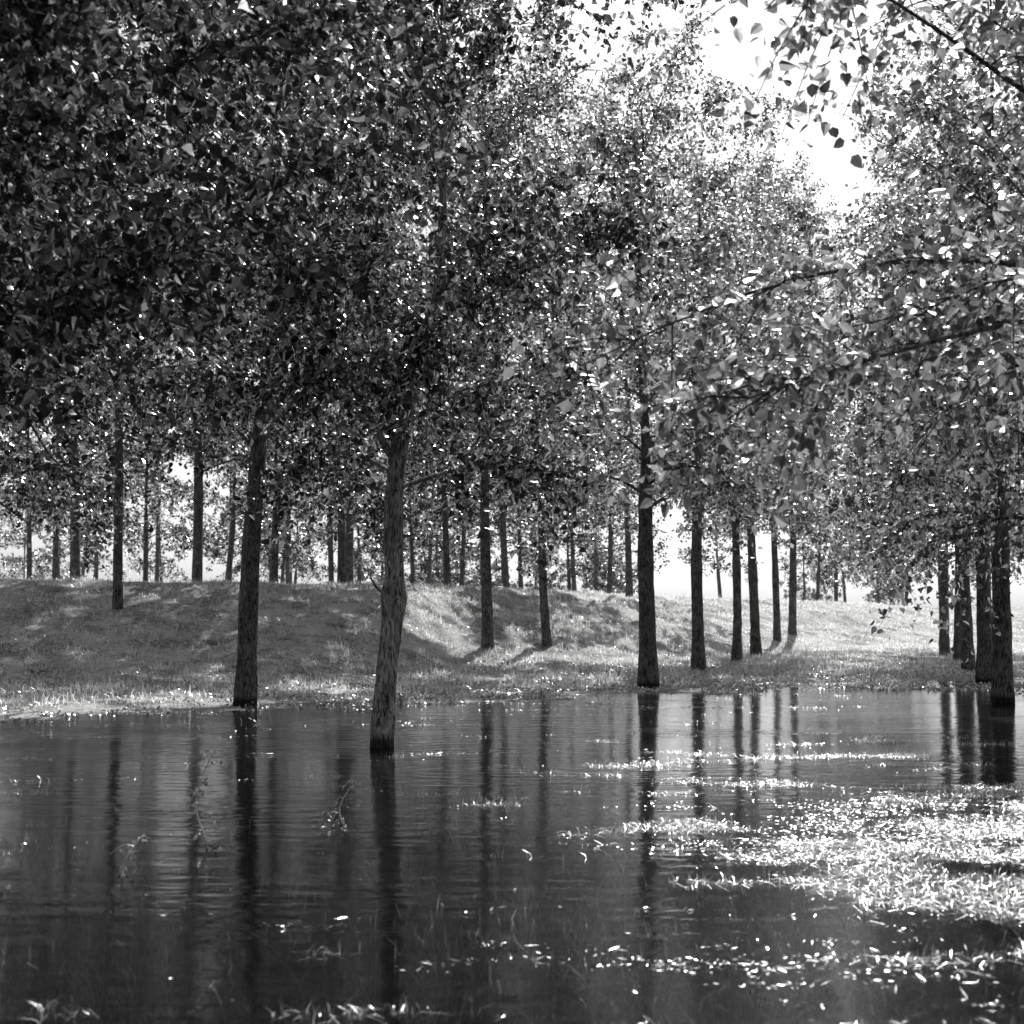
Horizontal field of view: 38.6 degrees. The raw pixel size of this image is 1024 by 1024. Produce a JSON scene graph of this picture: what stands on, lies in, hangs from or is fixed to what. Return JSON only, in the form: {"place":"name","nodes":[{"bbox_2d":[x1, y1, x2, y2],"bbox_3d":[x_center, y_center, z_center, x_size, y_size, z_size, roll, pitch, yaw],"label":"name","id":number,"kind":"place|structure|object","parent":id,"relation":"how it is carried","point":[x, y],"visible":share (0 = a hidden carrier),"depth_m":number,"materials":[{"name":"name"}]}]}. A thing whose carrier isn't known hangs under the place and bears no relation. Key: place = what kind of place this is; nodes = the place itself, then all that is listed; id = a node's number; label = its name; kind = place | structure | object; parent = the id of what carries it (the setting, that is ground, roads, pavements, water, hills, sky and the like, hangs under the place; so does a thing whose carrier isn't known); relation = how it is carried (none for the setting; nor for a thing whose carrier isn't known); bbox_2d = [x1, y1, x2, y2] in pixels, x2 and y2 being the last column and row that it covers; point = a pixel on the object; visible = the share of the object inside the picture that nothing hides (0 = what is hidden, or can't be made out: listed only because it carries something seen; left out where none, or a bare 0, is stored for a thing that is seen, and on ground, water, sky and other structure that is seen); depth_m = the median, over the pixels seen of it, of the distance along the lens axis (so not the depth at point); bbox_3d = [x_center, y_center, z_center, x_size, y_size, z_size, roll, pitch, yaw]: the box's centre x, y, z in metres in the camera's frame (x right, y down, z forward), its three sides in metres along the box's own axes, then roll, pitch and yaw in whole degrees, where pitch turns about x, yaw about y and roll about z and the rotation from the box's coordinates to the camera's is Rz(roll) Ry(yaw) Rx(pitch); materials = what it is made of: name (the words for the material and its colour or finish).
{"place":"outdoors","nodes":[
{"label":"outdoors","id":0,"kind":"place"},
{"bbox_2d":[0,677,1023,1023],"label":"water","id":1,"kind":"structure","parent":0,"point":[280,857],"depth_m":9.14,"materials":[{"name":"black liquid"}]},
{"bbox_2d":[0,843,25,890],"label":"dead weed stalk","id":2,"kind":"object","parent":1,"relation":"in","point":[3,859],"visible":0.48,"depth_m":8.29,"materials":[{"name":"grey plant"}]},
{"bbox_2d":[110,834,149,878],"bbox_3d":[-2.284,2.200,8.782,0.235,0.569,0.261,-4,-5,45],"label":"dead weed stalk","id":3,"kind":"object","parent":1,"relation":"in","point":[123,862],"visible":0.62,"depth_m":8.76,"materials":[{"name":"grey plant"}]},
{"bbox_2d":[182,750,229,848],"bbox_3d":[-2.036,2.074,9.786,0.336,0.948,0.217,1,-4,-18],"label":"dead weed stalk","id":4,"kind":"object","parent":1,"relation":"in","point":[207,844],"visible":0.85,"depth_m":9.76,"materials":[{"name":"grey plant"}]},
{"bbox_2d":[318,777,359,825],"bbox_3d":[-1.244,2.291,10.823,0.298,0.655,0.269,3,-5,-41],"label":"dead weed stalk","id":5,"kind":"object","parent":1,"relation":"in","point":[352,786],"visible":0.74,"depth_m":10.85,"materials":[{"name":"grey plant"}]},
{"bbox_2d":[0,691,1023,1023],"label":"floating leaves","id":6,"kind":"object","parent":1,"relation":"on","point":[774,849],"visible":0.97,"depth_m":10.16,"materials":[{"name":"white plant"}]},
{"bbox_2d":[0,573,1023,721],"bbox_3d":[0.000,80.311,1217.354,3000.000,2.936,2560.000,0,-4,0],"label":"ground","id":7,"kind":"structure","parent":0,"point":[313,637],"depth_m":35.74,"materials":[{"name":"grey plant"}]},
{"bbox_2d":[0,89,77,510],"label":"poplar tree","id":8,"kind":"object","parent":7,"relation":"on","point":[22,472],"visible":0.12,"depth_m":28.19,"materials":[{"name":"grey plant"}]},
{"bbox_2d":[0,28,149,578],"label":"poplar tree","id":9,"kind":"object","parent":7,"relation":"on","point":[29,556],"visible":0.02,"depth_m":60.32,"materials":[{"name":"grey plant"}]},
{"bbox_2d":[0,100,153,563],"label":"poplar tree","id":10,"kind":"object","parent":7,"relation":"on","point":[26,505],"visible":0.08,"depth_m":48.85,"materials":[{"name":"grey plant"}]},
{"bbox_2d":[0,10,178,579],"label":"poplar tree","id":11,"kind":"object","parent":7,"relation":"on","point":[55,558],"visible":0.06,"depth_m":58.01,"materials":[{"name":"grey plant"}]},
{"bbox_2d":[0,1,184,577],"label":"poplar tree","id":12,"kind":"object","parent":7,"relation":"on","point":[95,498],"visible":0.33,"depth_m":22.32,"materials":[{"name":"grey plant"}]},
{"bbox_2d":[30,336,182,580],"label":"poplar tree","id":13,"kind":"object","parent":7,"relation":"on","point":[136,519],"visible":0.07,"depth_m":75.00,"materials":[{"name":"grey plant"}]},
{"bbox_2d":[0,0,217,525],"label":"poplar tree","id":14,"kind":"object","parent":7,"relation":"on","point":[71,422],"visible":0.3,"depth_m":17.25,"materials":[{"name":"grey plant"}]},
{"bbox_2d":[0,4,240,578],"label":"poplar tree","id":15,"kind":"object","parent":7,"relation":"on","point":[75,561],"visible":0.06,"depth_m":46.33,"materials":[{"name":"grey plant"}]},
{"bbox_2d":[62,217,238,581],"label":"poplar tree","id":16,"kind":"object","parent":7,"relation":"on","point":[146,538],"visible":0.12,"depth_m":61.96,"materials":[{"name":"grey plant"}]},
{"bbox_2d":[95,341,238,582],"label":"poplar tree","id":17,"kind":"object","parent":7,"relation":"on","point":[185,486],"visible":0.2,"depth_m":71.85,"materials":[{"name":"grey plant"}]},
{"bbox_2d":[6,0,343,609],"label":"poplar tree","id":18,"kind":"object","parent":7,"relation":"on","point":[117,599],"visible":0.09,"depth_m":34.90,"materials":[{"name":"grey plant"}]},
{"bbox_2d":[49,0,348,580],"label":"poplar tree","id":19,"kind":"object","parent":7,"relation":"on","point":[197,564],"visible":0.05,"depth_m":46.44,"materials":[{"name":"grey plant"}]},
{"bbox_2d":[166,205,305,581],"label":"poplar tree","id":20,"kind":"object","parent":7,"relation":"on","point":[230,520],"visible":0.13,"depth_m":64.26,"materials":[{"name":"grey plant"}]},
{"bbox_2d":[0,0,490,495],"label":"poplar tree","id":21,"kind":"object","parent":7,"relation":"on","point":[30,30],"visible":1,"depth_m":9.35,"materials":[{"name":"grey plant"}]},
{"bbox_2d":[17,0,537,704],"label":"poplar tree","id":22,"kind":"object","parent":7,"relation":"on","point":[245,684],"visible":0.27,"depth_m":24.14,"materials":[{"name":"grey plant"}]},
{"bbox_2d":[138,0,436,582],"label":"poplar tree","id":23,"kind":"object","parent":7,"relation":"on","point":[273,571],"visible":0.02,"depth_m":45.87,"materials":[{"name":"grey plant"}]},
{"bbox_2d":[190,303,385,583],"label":"poplar tree","id":24,"kind":"object","parent":7,"relation":"on","point":[287,562],"visible":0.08,"depth_m":71.86,"materials":[{"name":"grey plant"}]},
{"bbox_2d":[244,300,419,583],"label":"poplar tree","id":25,"kind":"object","parent":7,"relation":"on","point":[330,562],"visible":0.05,"depth_m":66.23,"materials":[{"name":"grey plant"}]},
{"bbox_2d":[244,3,469,582],"bbox_3d":[-5.998,-8.909,58.041,9.451,27.409,10.397,0,-4,0],"label":"poplar tree","id":26,"kind":"object","parent":7,"relation":"on","point":[349,553],"visible":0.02,"depth_m":57.05,"materials":[{"name":"grey plant"}]},
{"bbox_2d":[224,1,499,583],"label":"poplar tree","id":27,"kind":"object","parent":7,"relation":"on","point":[341,569],"visible":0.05,"depth_m":46.46,"materials":[{"name":"grey plant"}]},
{"bbox_2d":[354,262,478,584],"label":"poplar tree","id":28,"kind":"object","parent":7,"relation":"on","point":[412,501],"visible":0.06,"depth_m":69.61,"materials":[{"name":"grey plant"}]},
{"bbox_2d":[98,0,737,747],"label":"poplar tree","id":29,"kind":"object","parent":7,"relation":"on","point":[398,376],"visible":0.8,"depth_m":16.74,"materials":[{"name":"grey plant"}]},
{"bbox_2d":[353,305,508,584],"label":"poplar tree","id":30,"kind":"object","parent":7,"relation":"on","point":[429,564],"visible":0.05,"depth_m":77.85,"materials":[{"name":"grey plant"}]},
{"bbox_2d":[262,0,627,586],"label":"poplar tree","id":31,"kind":"object","parent":7,"relation":"on","point":[446,562],"visible":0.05,"depth_m":48.00,"materials":[{"name":"grey plant"}]},
{"bbox_2d":[406,266,548,586],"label":"poplar tree","id":32,"kind":"object","parent":7,"relation":"on","point":[463,535],"visible":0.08,"depth_m":68.22,"materials":[{"name":"grey plant"}]},
{"bbox_2d":[333,47,648,648],"bbox_3d":[-0.502,-4.381,39.098,9.249,16.832,8.248,-4,-5,44],"label":"poplar tree","id":33,"kind":"object","parent":7,"relation":"on","point":[487,637],"visible":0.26,"depth_m":38.38,"materials":[{"name":"grey plant"}]},
{"bbox_2d":[0,384,991,605],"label":"distant wood","id":34,"kind":"object","parent":7,"relation":"on","point":[812,565],"visible":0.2,"depth_m":97.65,"materials":[{"name":"grey plant"}]},
{"bbox_2d":[411,303,580,586],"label":"poplar tree","id":35,"kind":"object","parent":7,"relation":"on","point":[527,553],"visible":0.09,"depth_m":74.34,"materials":[{"name":"grey plant"}]},
{"bbox_2d":[377,2,622,588],"bbox_3d":[-0.757,-7.753,53.399,10.052,22.232,9.589,0,-4,0],"label":"poplar tree","id":36,"kind":"object","parent":7,"relation":"on","point":[503,533],"visible":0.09,"depth_m":52.60,"materials":[{"name":"grey plant"}]},
{"bbox_2d":[0,657,1023,722],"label":"grass","id":37,"kind":"structure","parent":7,"relation":"on","point":[746,685],"depth_m":28.91,"materials":[{"name":"grey plant"}]},
{"bbox_2d":[456,294,588,589],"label":"poplar tree","id":38,"kind":"object","parent":7,"relation":"on","point":[518,540],"visible":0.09,"depth_m":76.03,"materials":[{"name":"grey plant"}]},
{"bbox_2d":[408,77,666,646],"bbox_3d":[0.504,-3.700,40.375,8.084,15.639,6.442,0,-4,0],"label":"poplar tree","id":39,"kind":"object","parent":7,"relation":"on","point":[545,624],"visible":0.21,"depth_m":39.90,"materials":[{"name":"grey plant"}]},
{"bbox_2d":[513,311,636,590],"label":"poplar tree","id":40,"kind":"object","parent":7,"relation":"on","point":[573,570],"visible":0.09,"depth_m":80.43,"materials":[{"name":"grey plant"}]},
{"bbox_2d":[530,351,655,590],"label":"poplar tree","id":41,"kind":"object","parent":7,"relation":"on","point":[596,567],"visible":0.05,"depth_m":85.90,"materials":[{"name":"grey plant"}]},
{"bbox_2d":[549,254,669,593],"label":"poplar tree","id":42,"kind":"object","parent":7,"relation":"on","point":[612,520],"visible":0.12,"depth_m":69.87,"materials":[{"name":"grey plant"}]},
{"bbox_2d":[473,21,767,597],"bbox_3d":[4.129,-7.718,55.859,9.886,22.780,9.548,-3,-5,37],"label":"poplar tree","id":43,"kind":"object","parent":7,"relation":"on","point":[628,551],"visible":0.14,"depth_m":55.00,"materials":[{"name":"grey plant"}]},
{"bbox_2d":[487,0,854,687],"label":"poplar tree","id":44,"kind":"object","parent":7,"relation":"on","point":[705,284],"visible":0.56,"depth_m":29.26,"materials":[{"name":"grey plant"}]},
{"bbox_2d":[547,86,842,669],"bbox_3d":[4.592,-3.029,36.319,6.737,14.712,6.456,-3,-5,38],"label":"poplar tree","id":45,"kind":"object","parent":7,"relation":"on","point":[698,657],"visible":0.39,"depth_m":35.62,"materials":[{"name":"grey plant"}]},
{"bbox_2d":[593,149,851,661],"bbox_3d":[5.763,-2.811,40.631,6.776,14.792,6.313,-2,-4,23],"label":"poplar tree","id":46,"kind":"object","parent":7,"relation":"on","point":[736,651],"visible":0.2,"depth_m":39.84,"materials":[{"name":"grey plant"}]},
{"bbox_2d":[648,151,853,654],"bbox_3d":[7.162,-3.108,45.446,7.020,15.928,5.458,-2,-4,32],"label":"poplar tree","id":47,"kind":"object","parent":7,"relation":"on","point":[755,635],"visible":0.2,"depth_m":44.89,"materials":[{"name":"grey plant"}]},
{"bbox_2d":[503,0,1023,574],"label":"poplar tree","id":48,"kind":"object","parent":7,"relation":"on","point":[961,332],"visible":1,"depth_m":8.99,"materials":[{"name":"grey plant"}]},
{"bbox_2d":[687,150,861,641],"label":"poplar tree","id":49,"kind":"object","parent":7,"relation":"on","point":[776,605],"visible":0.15,"depth_m":51.98,"materials":[{"name":"grey plant"}]},
{"bbox_2d":[712,178,876,635],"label":"poplar tree","id":50,"kind":"object","parent":7,"relation":"on","point":[792,623],"visible":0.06,"depth_m":53.93,"materials":[{"name":"grey plant"}]},
{"bbox_2d":[730,0,1023,662],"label":"poplar tree","id":51,"kind":"object","parent":7,"relation":"on","point":[979,518],"visible":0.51,"depth_m":18.41,"materials":[{"name":"grey plant"}]},
{"bbox_2d":[776,10,1023,683],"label":"poplar tree","id":52,"kind":"object","parent":7,"relation":"on","point":[983,671],"visible":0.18,"depth_m":31.01,"materials":[{"name":"grey plant"}]},
{"bbox_2d":[783,0,1023,702],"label":"poplar tree","id":53,"kind":"object","parent":7,"relation":"on","point":[1002,686],"visible":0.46,"depth_m":25.09,"materials":[{"name":"grey plant"}]},
{"bbox_2d":[796,127,1023,670],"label":"poplar tree","id":54,"kind":"object","parent":7,"relation":"on","point":[966,633],"visible":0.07,"depth_m":37.09,"materials":[{"name":"grey plant"}]},
{"bbox_2d":[812,223,1023,654],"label":"poplar tree","id":55,"kind":"object","parent":7,"relation":"on","point":[944,641],"visible":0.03,"depth_m":46.31,"materials":[{"name":"grey plant"}]},
{"bbox_2d":[832,283,1023,645],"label":"poplar tree","id":56,"kind":"object","parent":7,"relation":"on","point":[889,575],"visible":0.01,"depth_m":53.20,"materials":[{"name":"grey plant"}]},
{"bbox_2d":[835,112,1023,660],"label":"poplar tree","id":57,"kind":"object","parent":7,"relation":"on","point":[957,651],"visible":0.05,"depth_m":41.70,"materials":[{"name":"grey plant"}]},
{"bbox_2d":[0,0,1023,607],"label":"sky","id":58,"kind":"structure","parent":0,"point":[732,61],"materials":[{"name":"white"}]}
]}

